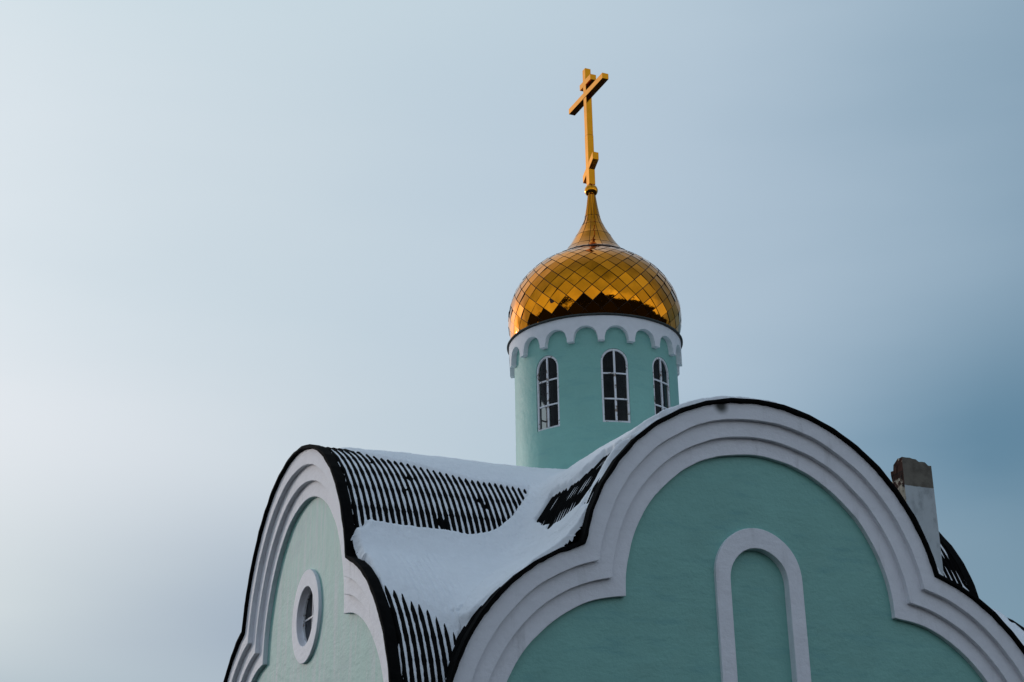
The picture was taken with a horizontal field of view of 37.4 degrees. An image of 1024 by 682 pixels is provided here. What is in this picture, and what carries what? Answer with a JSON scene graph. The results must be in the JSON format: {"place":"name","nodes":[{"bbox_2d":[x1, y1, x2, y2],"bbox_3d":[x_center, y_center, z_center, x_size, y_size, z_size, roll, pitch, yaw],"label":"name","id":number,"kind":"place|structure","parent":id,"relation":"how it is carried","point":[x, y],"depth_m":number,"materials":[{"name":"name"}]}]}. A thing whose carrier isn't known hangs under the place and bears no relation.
{"place":"outdoors","nodes":[
{"label":"outdoors","id":0,"kind":"place"},
{"bbox_2d":[0,0,1023,681],"label":"sky","id":1,"kind":"structure","parent":0,"point":[237,236],"materials":[{"name":"blue"}]},
{"bbox_2d":[223,68,1023,681],"bbox_3d":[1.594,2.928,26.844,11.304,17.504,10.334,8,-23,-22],"label":"church","id":2,"kind":"structure","parent":0,"point":[737,540],"depth_m":22.51,"materials":[{"name":"green paint"}]},
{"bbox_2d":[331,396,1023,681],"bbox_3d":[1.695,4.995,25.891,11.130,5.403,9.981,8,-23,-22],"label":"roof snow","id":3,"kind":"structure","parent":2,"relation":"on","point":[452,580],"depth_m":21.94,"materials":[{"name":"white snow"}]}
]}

